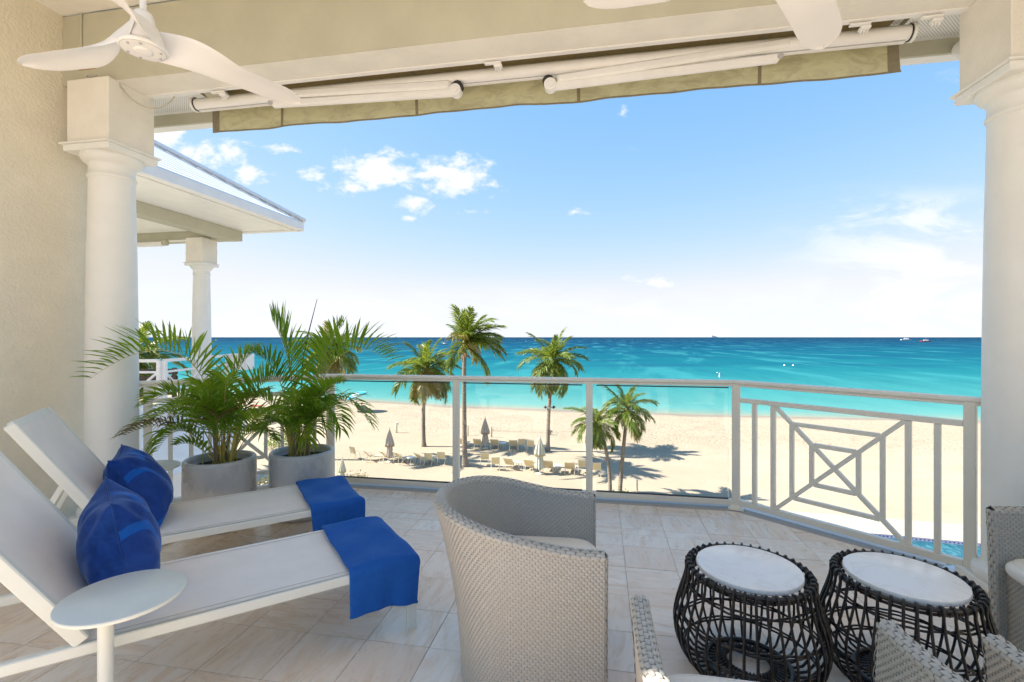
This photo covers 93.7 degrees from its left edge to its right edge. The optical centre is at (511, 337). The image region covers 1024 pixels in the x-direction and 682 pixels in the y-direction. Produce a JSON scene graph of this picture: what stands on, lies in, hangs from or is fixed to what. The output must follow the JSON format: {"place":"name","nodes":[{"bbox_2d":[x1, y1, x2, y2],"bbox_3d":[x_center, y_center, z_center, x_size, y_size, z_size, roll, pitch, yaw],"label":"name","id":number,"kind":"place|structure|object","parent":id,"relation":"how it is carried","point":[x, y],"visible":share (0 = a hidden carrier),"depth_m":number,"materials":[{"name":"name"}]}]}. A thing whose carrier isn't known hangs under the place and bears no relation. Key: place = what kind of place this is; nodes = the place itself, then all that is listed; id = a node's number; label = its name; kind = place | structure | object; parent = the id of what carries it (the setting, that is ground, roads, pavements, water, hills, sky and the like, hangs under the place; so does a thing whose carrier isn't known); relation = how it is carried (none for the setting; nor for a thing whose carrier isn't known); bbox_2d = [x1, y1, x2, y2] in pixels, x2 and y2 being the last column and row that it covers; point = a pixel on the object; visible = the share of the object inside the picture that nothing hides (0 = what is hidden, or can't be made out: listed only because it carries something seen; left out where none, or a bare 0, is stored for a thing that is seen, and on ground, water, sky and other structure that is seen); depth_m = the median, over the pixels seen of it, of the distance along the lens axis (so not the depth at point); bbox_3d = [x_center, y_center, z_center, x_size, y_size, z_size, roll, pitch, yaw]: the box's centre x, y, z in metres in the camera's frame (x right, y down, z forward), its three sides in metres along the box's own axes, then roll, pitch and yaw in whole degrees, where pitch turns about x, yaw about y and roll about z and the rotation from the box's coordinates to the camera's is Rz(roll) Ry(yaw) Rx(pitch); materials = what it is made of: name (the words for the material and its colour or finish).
{"place":"outdoors","nodes":[
{"label":"outdoors","id":0,"kind":"place"},
{"bbox_2d":[0,0,87,517],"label":"wall","id":1,"kind":"structure","parent":0,"point":[43,197],"depth_m":3.62,"materials":[{"name":"beige paint"}]},
{"bbox_2d":[36,0,166,15],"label":"ceiling","id":2,"kind":"structure","parent":0,"point":[65,7],"depth_m":3.66,"materials":[{"name":"paint"}]},
{"bbox_2d":[66,0,176,16],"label":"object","id":3,"kind":"structure","parent":2,"relation":"attached to","point":[120,8],"depth_m":3.87,"materials":[{"name":"white paint"}]},
{"bbox_2d":[17,0,300,104],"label":"ceiling fan","id":4,"kind":"object","parent":2,"relation":"hanging from","point":[138,34],"visible":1,"depth_m":2.31},
{"bbox_2d":[583,0,841,49],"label":"ceiling fan","id":5,"kind":"object","parent":2,"relation":"hanging from","point":[815,24],"visible":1,"depth_m":2.09},
{"bbox_2d":[139,405,245,496],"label":"terrace","id":6,"kind":"structure","parent":0,"point":[180,452],"depth_m":6.22,"materials":[{"name":"white paint"}]},
{"bbox_2d":[139,368,177,414],"bbox_3d":[-6.854,1.010,8.618,1.300,0.880,0.547,0,0,-11],"label":"terrace bench","id":7,"kind":"object","parent":6,"relation":"on","point":[174,376],"visible":0.15,"depth_m":8.91,"materials":[{"name":"wood"}]},
{"bbox_2d":[139,354,253,429],"bbox_3d":[-7.399,0.895,8.710,4.058,1.110,2.580,0,0,0],"label":"terrace railing","id":8,"kind":"object","parent":6,"relation":"on","point":[162,371],"visible":0.29,"depth_m":7.73,"materials":[{"name":"white metal"}]},
{"bbox_2d":[183,237,218,385],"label":"column","id":9,"kind":"structure","parent":6,"relation":"on","point":[201,257],"depth_m":9.57,"materials":[{"name":"paint"}]},
{"bbox_2d":[136,140,306,246],"bbox_3d":[-9.840,-1.682,7.144,10.115,6.465,7.500,0,0,10],"label":"roof","id":10,"kind":"object","parent":9,"relation":"on","point":[180,198],"visible":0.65,"depth_m":8.45,"materials":[{"name":"white paint"}]},
{"bbox_2d":[257,475,267,484],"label":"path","id":11,"kind":"structure","parent":0,"point":[261,477],"depth_m":30.25,"materials":[{"name":"grey concrete"}]},
{"bbox_2d":[140,392,980,541],"bbox_3d":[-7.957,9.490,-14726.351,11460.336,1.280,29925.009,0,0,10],"label":"sand","id":12,"kind":"structure","parent":0,"point":[683,454],"depth_m":36.22,"materials":[{"name":"beige sand"}]},
{"bbox_2d":[139,321,190,400],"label":"coconut palm","id":13,"kind":"object","parent":12,"relation":"on","point":[155,353],"visible":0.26,"depth_m":30.74,"materials":[{"name":"green plant"}]},
{"bbox_2d":[247,407,268,422],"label":"dune shrub","id":14,"kind":"object","parent":12,"relation":"on","point":[257,418],"visible":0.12,"depth_m":48.67,"materials":[{"name":"green plant"}]},
{"bbox_2d":[257,474,267,484],"bbox_3d":[-14.257,8.371,27.863,1.477,0.994,1.414,0,0,-36],"label":"dune shrub","id":15,"kind":"object","parent":12,"relation":"on","point":[261,481],"visible":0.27,"depth_m":27.79,"materials":[{"name":"plant"}]},
{"bbox_2d":[268,433,287,448],"bbox_3d":[-18.625,8.134,38.450,2.505,1.456,2.564,0,0,10],"label":"dune shrub","id":16,"kind":"object","parent":12,"relation":"on","point":[274,443],"visible":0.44,"depth_m":37.93,"materials":[{"name":"green plant"}]},
{"bbox_2d":[287,320,364,443],"bbox_3d":[-13.102,3.822,34.580,6.034,10.360,5.124,0,0,-40],"label":"coconut palm","id":17,"kind":"object","parent":12,"relation":"on","point":[345,361],"visible":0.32,"depth_m":34.06,"materials":[{"name":"green plant"}]},
{"bbox_2d":[338,457,345,475],"bbox_3d":[-10.193,8.016,28.858,0.507,1.667,0.500,0,0,10],"label":"closed parasol","id":18,"kind":"object","parent":12,"relation":"on","point":[342,470],"visible":0.73,"depth_m":28.76,"materials":[{"name":"white fabric"}]},
{"bbox_2d":[349,446,359,458],"bbox_3d":[-11.453,8.387,34.906,0.568,0.938,0.623,0,0,30],"label":"beach armchair","id":19,"kind":"object","parent":12,"relation":"on","point":[352,450],"visible":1,"depth_m":34.78,"materials":[{"name":"beige fabric"}]},
{"bbox_2d":[346,391,367,410],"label":"beach umbrella","id":20,"kind":"object","parent":12,"relation":"on","point":[359,392],"visible":0.72,"depth_m":57.08,"materials":[{"name":"teal fabric"}]},
{"bbox_2d":[347,469,367,476],"bbox_3d":[-9.357,8.420,28.849,1.800,0.887,1.810,0,0,10],"label":"dune shrub","id":21,"kind":"object","parent":12,"relation":"on","point":[360,475],"visible":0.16,"depth_m":28.95,"materials":[{"name":"plant"}]},
{"bbox_2d":[361,449,382,462],"bbox_3d":[-9.979,8.420,34.471,1.528,0.884,0.648,0,0,-38],"label":"beach chaise","id":22,"kind":"object","parent":12,"relation":"on","point":[371,454],"visible":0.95,"depth_m":34.35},
{"bbox_2d":[378,450,396,463],"bbox_3d":[-8.732,8.420,34.261,1.528,0.884,0.648,0,0,-41],"label":"beach chaise","id":23,"kind":"object","parent":12,"relation":"on","point":[382,453],"visible":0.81,"depth_m":34.07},
{"bbox_2d":[385,427,394,462],"bbox_3d":[-8.680,7.619,34.044,0.713,2.463,0.684,0,0,-17],"label":"closed parasol","id":24,"kind":"object","parent":12,"relation":"on","point":[389,444],"visible":1,"depth_m":33.88,"materials":[{"name":"grey fabric"}]},
{"bbox_2d":[395,422,398,432],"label":"sand post","id":25,"kind":"object","parent":12,"relation":"on","point":[396,426],"visible":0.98,"depth_m":44.36,"materials":[{"name":"white wood"}]},
{"bbox_2d":[392,451,412,464],"bbox_3d":[-7.644,8.420,33.947,1.528,0.884,0.648,0,0,-44],"label":"beach chaise","id":26,"kind":"object","parent":12,"relation":"on","point":[399,456],"visible":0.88,"depth_m":33.77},
{"bbox_2d":[414,453,435,465],"bbox_3d":[-6.085,8.420,33.534,0.648,0.884,1.528,0,0,43],"label":"beach chaise","id":27,"kind":"object","parent":12,"relation":"on","point":[420,457],"visible":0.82,"depth_m":33.28,"materials":[{"name":"beige fabric"}]},
{"bbox_2d":[388,337,467,446],"bbox_3d":[-7.091,4.485,38.896,6.302,9.049,6.047,0,0,-27],"label":"coconut palm","id":28,"kind":"object","parent":12,"relation":"on","point":[438,390],"visible":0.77,"depth_m":38.36,"materials":[{"name":"green plant"}]},
{"bbox_2d":[424,452,434,464],"bbox_3d":[-5.717,8.387,33.182,0.568,0.938,0.623,0,0,15],"label":"beach armchair","id":29,"kind":"object","parent":12,"relation":"on","point":[427,456],"visible":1,"depth_m":33.02,"materials":[{"name":"beige fabric"}]},
{"bbox_2d":[437,452,446,465],"bbox_3d":[-4.867,8.387,33.388,0.568,0.938,0.623,0,0,10],"label":"beach armchair","id":30,"kind":"object","parent":12,"relation":"on","point":[440,455],"visible":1,"depth_m":33.22,"materials":[{"name":"beige fabric"}]},
{"bbox_2d":[444,304,508,466],"bbox_3d":[-2.464,3.451,32.916,4.474,11.114,7.057,0,0,-7],"label":"coconut palm","id":31,"kind":"object","parent":12,"relation":"on","point":[467,334],"visible":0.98,"depth_m":32.14,"materials":[{"name":"green plant"}]},
{"bbox_2d":[473,439,481,449],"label":"beach chaise","id":32,"kind":"object","parent":12,"relation":"on","point":[477,442],"visible":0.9,"depth_m":37.98,"materials":[{"name":"beige fabric"}]},
{"bbox_2d":[480,453,488,465],"bbox_3d":[-1.897,8.387,33.182,0.568,0.938,0.623,0,0,-5],"label":"beach armchair","id":33,"kind":"object","parent":12,"relation":"on","point":[484,456],"visible":1,"depth_m":33.01,"materials":[{"name":"beige fabric"}]},
{"bbox_2d":[481,418,489,448],"bbox_3d":[-2.118,7.568,38.211,0.737,2.563,0.737,0,0,10],"label":"closed parasol","id":34,"kind":"object","parent":12,"relation":"on","point":[485,431],"visible":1,"depth_m":38.03,"materials":[{"name":"grey fabric"}]},
{"bbox_2d":[490,439,499,449],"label":"beach chaise","id":35,"kind":"object","parent":12,"relation":"on","point":[494,442],"visible":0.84,"depth_m":37.85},
{"bbox_2d":[491,457,499,470],"bbox_3d":[-1.113,8.387,31.997,0.568,0.938,0.623,0,0,-5],"label":"beach armchair","id":36,"kind":"object","parent":12,"relation":"on","point":[495,460],"visible":1,"depth_m":31.81,"materials":[{"name":"beige fabric"}]},
{"bbox_2d":[503,457,517,470],"bbox_3d":[-0.038,8.420,32.423,0.648,0.884,1.528,0,0,22],"label":"beach chaise","id":37,"kind":"object","parent":12,"relation":"on","point":[509,461],"visible":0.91,"depth_m":31.97,"materials":[{"name":"beige fabric"}]},
{"bbox_2d":[509,440,517,450],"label":"beach chaise","id":38,"kind":"object","parent":12,"relation":"on","point":[513,443],"visible":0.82,"depth_m":37.62,"materials":[{"name":"beige fabric"}]},
{"bbox_2d":[518,439,525,450],"bbox_3d":[0.785,8.387,37.660,0.568,0.938,0.623,0,0,2],"label":"beach armchair","id":39,"kind":"object","parent":12,"relation":"on","point":[521,441],"visible":1,"depth_m":37.47,"materials":[{"name":"beige fabric"}]},
{"bbox_2d":[523,459,535,472],"bbox_3d":[1.271,8.420,32.046,0.648,0.884,1.528,0,0,19],"label":"beach chaise","id":40,"kind":"object","parent":12,"relation":"on","point":[527,462],"visible":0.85,"depth_m":31.61,"materials":[{"name":"beige fabric"}]},
{"bbox_2d":[527,440,534,446],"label":"beach armchair","id":41,"kind":"object","parent":12,"relation":"on","point":[530,443],"visible":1,"depth_m":36.96,"materials":[{"name":"beige fabric"}]},
{"bbox_2d":[534,434,545,474],"bbox_3d":[1.792,7.542,31.056,0.755,2.616,0.736,0,0,-11],"label":"closed parasol","id":42,"kind":"object","parent":12,"relation":"on","point":[539,452],"visible":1,"depth_m":30.89,"materials":[{"name":"white fabric"}]},
{"bbox_2d":[543,460,554,473],"bbox_3d":[2.505,8.420,31.770,0.648,0.884,1.528,0,0,16],"label":"beach chaise","id":43,"kind":"object","parent":12,"relation":"on","point":[550,464],"visible":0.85,"depth_m":31.31,"materials":[{"name":"beige fabric"}]},
{"bbox_2d":[516,327,588,451],"bbox_3d":[3.096,4.075,37.330,5.941,9.856,6.156,0,0,10],"label":"coconut palm","id":44,"kind":"object","parent":12,"relation":"on","point":[551,366],"visible":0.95,"depth_m":36.69,"materials":[{"name":"green plant"}]},
{"bbox_2d":[554,464,561,472],"bbox_3d":[3.019,8.626,31.535,0.560,0.453,0.560,0,0,10],"label":"beach table","id":45,"kind":"object","parent":12,"relation":"on","point":[557,465],"visible":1,"depth_m":31.43,"materials":[{"name":"white paint"}]},
{"bbox_2d":[564,462,576,475],"bbox_3d":[3.835,8.420,31.407,0.648,0.884,1.528,0,0,13],"label":"beach chaise","id":46,"kind":"object","parent":12,"relation":"on","point":[571,465],"visible":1,"depth_m":30.93,"materials":[{"name":"beige fabric"}]},
{"bbox_2d":[578,460,585,473],"bbox_3d":[4.580,8.387,31.253,0.568,0.938,0.623,0,0,5],"label":"beach armchair","id":47,"kind":"object","parent":12,"relation":"on","point":[581,463],"visible":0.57,"depth_m":31.07,"materials":[{"name":"beige fabric"}]},
{"bbox_2d":[563,395,629,490],"bbox_3d":[4.720,6.153,26.748,3.927,5.699,3.350,0,0,10],"label":"young palm","id":48,"kind":"object","parent":12,"relation":"on","point":[600,435],"visible":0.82,"depth_m":26.39,"materials":[{"name":"green plant"}]},
{"bbox_2d":[593,463,600,470],"bbox_3d":[5.361,8.387,30.543,0.568,0.938,0.623,0,0,5],"label":"beach armchair","id":49,"kind":"object","parent":12,"relation":"on","point":[596,466],"visible":0.57,"depth_m":30.36,"materials":[{"name":"beige fabric"}]},
{"bbox_2d":[600,384,659,490],"bbox_3d":[6.410,5.672,26.668,3.341,6.680,4.119,0,0,25],"label":"young palm","id":50,"kind":"object","parent":12,"relation":"on","point":[633,418],"visible":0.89,"depth_m":26.41,"materials":[{"name":"green plant"}]},
{"bbox_2d":[788,511,980,542],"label":"pool deck","id":51,"kind":"structure","parent":12,"relation":"on","point":[950,531],"depth_m":22.01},
{"bbox_2d":[870,533,980,546],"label":"waterline tiles","id":52,"kind":"object","parent":51,"relation":"attached to","point":[928,540],"visible":0.22,"depth_m":20.72,"materials":[{"name":"blue tile"}]},
{"bbox_2d":[140,337,980,420],"bbox_3d":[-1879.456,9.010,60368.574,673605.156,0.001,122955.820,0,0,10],"label":"sea","id":53,"kind":"structure","parent":0,"point":[945,365],"depth_m":133.90,"materials":[{"name":"teal liquid"}]},
{"bbox_2d":[137,61,985,336],"label":"sky","id":54,"kind":"structure","parent":0,"point":[846,207],"materials":[{"name":"blue"}]},
{"bbox_2d":[889,538,980,565],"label":"pool water","id":55,"kind":"structure","parent":0,"point":[954,550],"depth_m":20.14,"materials":[{"name":"blue liquid"}]},
{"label":"lower storeys","id":56,"kind":"structure","parent":0,"visible":0},
{"bbox_2d":[0,483,988,681],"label":"balcony floor","id":57,"kind":"structure","parent":56,"relation":"on","point":[646,546],"depth_m":2.46,"materials":[{"name":"tile"}]},
{"bbox_2d":[58,76,161,526],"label":"column","id":58,"kind":"structure","parent":57,"relation":"on","point":[109,142],"depth_m":3.71,"materials":[{"name":"paint"}]},
{"bbox_2d":[63,0,976,99],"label":"beam","id":59,"kind":"structure","parent":58,"relation":"on","point":[281,42],"depth_m":3.32,"materials":[{"name":"paint"}]},
{"bbox_2d":[119,83,174,108],"bbox_3d":[-2.894,-1.897,3.807,0.368,0.161,0.016,0,0,-32],"label":"cable","id":60,"kind":"object","parent":59,"relation":"hanging from","point":[173,97],"visible":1,"depth_m":3.80,"materials":[{"name":"white plastic"}]},
{"bbox_2d":[189,18,918,132],"bbox_3d":[-0.040,-1.916,3.594,5.347,0.288,0.286,0,0,10],"label":"awning","id":61,"kind":"object","parent":59,"relation":"attached to","point":[765,59],"visible":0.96,"depth_m":3.51,"materials":[{"name":"beige fabric"}]},
{"bbox_2d":[151,13,961,132],"bbox_3d":[-1.444,-2.075,3.986,11.400,0.191,0.600,0,0,10],"label":"eave","id":62,"kind":"object","parent":59,"relation":"attached to","point":[932,44],"depth_m":3.41,"materials":[{"name":"white paint"}]},
{"bbox_2d":[952,41,959,60],"bbox_3d":[3.077,-1.938,3.249,0.110,0.220,0.170,0,0,-3],"label":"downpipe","id":63,"kind":"object","parent":62,"relation":"attached to","point":[956,51],"visible":0.26,"depth_m":3.27,"materials":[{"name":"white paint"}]},
{"bbox_2d":[50,569,186,681],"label":"side table","id":64,"kind":"object","parent":57,"relation":"on","point":[104,606],"visible":1,"depth_m":1.68,"materials":[{"name":"paint"}]},
{"bbox_2d":[4,407,310,544],"bbox_3d":[-1.934,0.932,3.021,1.820,1.037,0.630,0,0,-32],"label":"lounge chair","id":65,"kind":"object","parent":57,"relation":"on","point":[56,449],"visible":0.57,"depth_m":2.84,"materials":[{"name":"paint"}]},
{"bbox_2d":[103,444,173,528],"bbox_3d":[-2.259,0.895,2.908,0.282,0.488,0.488,-32,17,-28],"label":"pillow","id":66,"kind":"object","parent":65,"relation":"on","point":[145,476],"visible":0.74,"depth_m":2.79,"materials":[{"name":"blue fabric"}]},
{"bbox_2d":[296,475,364,531],"bbox_3d":[-1.306,1.183,3.418,0.353,0.225,0.690,0,0,-32],"label":"towel","id":67,"kind":"object","parent":65,"relation":"on","point":[333,499],"visible":0.91,"depth_m":3.21,"materials":[{"name":"blue fabric"}]},
{"bbox_2d":[156,460,180,546],"bbox_3d":[-2.575,1.183,3.400,0.376,0.534,0.376,0,0,0],"label":"side table","id":68,"kind":"object","parent":57,"relation":"on","point":[167,465],"visible":0.16,"depth_m":3.45,"materials":[{"name":"paint"}]},
{"bbox_2d":[0,451,415,677],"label":"lounge chair","id":69,"kind":"object","parent":57,"relation":"on","point":[41,577],"visible":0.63,"depth_m":2.01,"materials":[{"name":"paint"}]},
{"bbox_2d":[76,477,161,584],"bbox_3d":[-1.699,0.890,2.079,0.282,0.488,0.488,-12,8,-42],"label":"pillow","id":70,"kind":"object","parent":69,"relation":"on","point":[118,531],"visible":0.78,"depth_m":1.93,"materials":[{"name":"blue fabric"}]},
{"bbox_2d":[321,516,419,619],"bbox_3d":[-0.776,1.196,2.580,0.353,0.253,0.688,0,0,-32],"label":"towel","id":71,"kind":"object","parent":69,"relation":"on","point":[379,557],"visible":0.96,"depth_m":2.35,"materials":[{"name":"blue fabric"}]},
{"bbox_2d":[181,450,256,534],"bbox_3d":[-2.256,1.188,3.714,0.500,0.524,0.500,0,0,10],"label":"planter","id":72,"kind":"object","parent":57,"relation":"on","point":[206,479],"visible":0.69,"depth_m":3.52,"materials":[{"name":"concrete"}]},
{"bbox_2d":[72,319,310,464],"bbox_3d":[-2.341,0.426,3.705,1.640,1.134,1.203,0,0,10],"label":"areca palm","id":73,"kind":"object","parent":72,"relation":"in","point":[214,403],"visible":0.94,"depth_m":3.56,"materials":[{"name":"plant"}]},
{"bbox_2d":[268,444,334,522],"bbox_3d":[-1.725,1.188,3.950,0.500,0.524,0.500,0,0,10],"label":"planter","id":74,"kind":"object","parent":57,"relation":"on","point":[284,469],"visible":0.6,"depth_m":3.75,"materials":[{"name":"concrete"}]},
{"bbox_2d":[239,300,405,456],"bbox_3d":[-1.515,0.342,3.776,1.288,1.302,0.750,0,0,20],"label":"areca palm","id":75,"kind":"object","parent":74,"relation":"in","point":[311,403],"visible":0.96,"depth_m":3.77,"materials":[{"name":"plant"}]},
{"bbox_2d":[433,475,607,681],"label":"tub chair","id":76,"kind":"object","parent":57,"relation":"on","point":[528,563],"visible":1,"depth_m":1.81,"materials":[{"name":"wicker"}]},
{"bbox_2d":[139,374,980,575],"bbox_3d":[-0.033,0.906,3.921,6.156,1.087,1.147,0,0,10],"label":"balcony railing","id":77,"kind":"object","parent":57,"relation":"on","point":[968,423],"visible":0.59,"depth_m":3.71,"materials":[{"name":"metal"}]},
{"bbox_2d":[673,541,833,681],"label":"drum table","id":78,"kind":"object","parent":57,"relation":"on","point":[750,569],"visible":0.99,"depth_m":2.00,"materials":[{"name":"black wicker"}]},
{"bbox_2d":[630,594,968,681],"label":"tub chair","id":79,"kind":"object","parent":57,"relation":"on","point":[902,655],"visible":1,"depth_m":1.25,"materials":[{"name":"wicker"}]},
{"bbox_2d":[816,548,998,681],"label":"drum table","id":80,"kind":"object","parent":57,"relation":"on","point":[904,580],"visible":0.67,"depth_m":1.95,"materials":[{"name":"black wicker"}]},
{"bbox_2d":[949,0,1023,592],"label":"column","id":81,"kind":"structure","parent":57,"relation":"on","point":[992,58],"depth_m":2.69,"materials":[{"name":"paint"}]},
{"bbox_2d":[982,634,1023,681],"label":"tub chair","id":82,"kind":"object","parent":57,"relation":"on","point":[1003,658],"visible":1,"depth_m":1.23,"materials":[{"name":"wicker"}]},
{"bbox_2d":[985,505,1023,652],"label":"tub chair","id":83,"kind":"object","parent":57,"relation":"on","point":[1005,535],"visible":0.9,"depth_m":2.20,"materials":[{"name":"wicker"}]}
]}

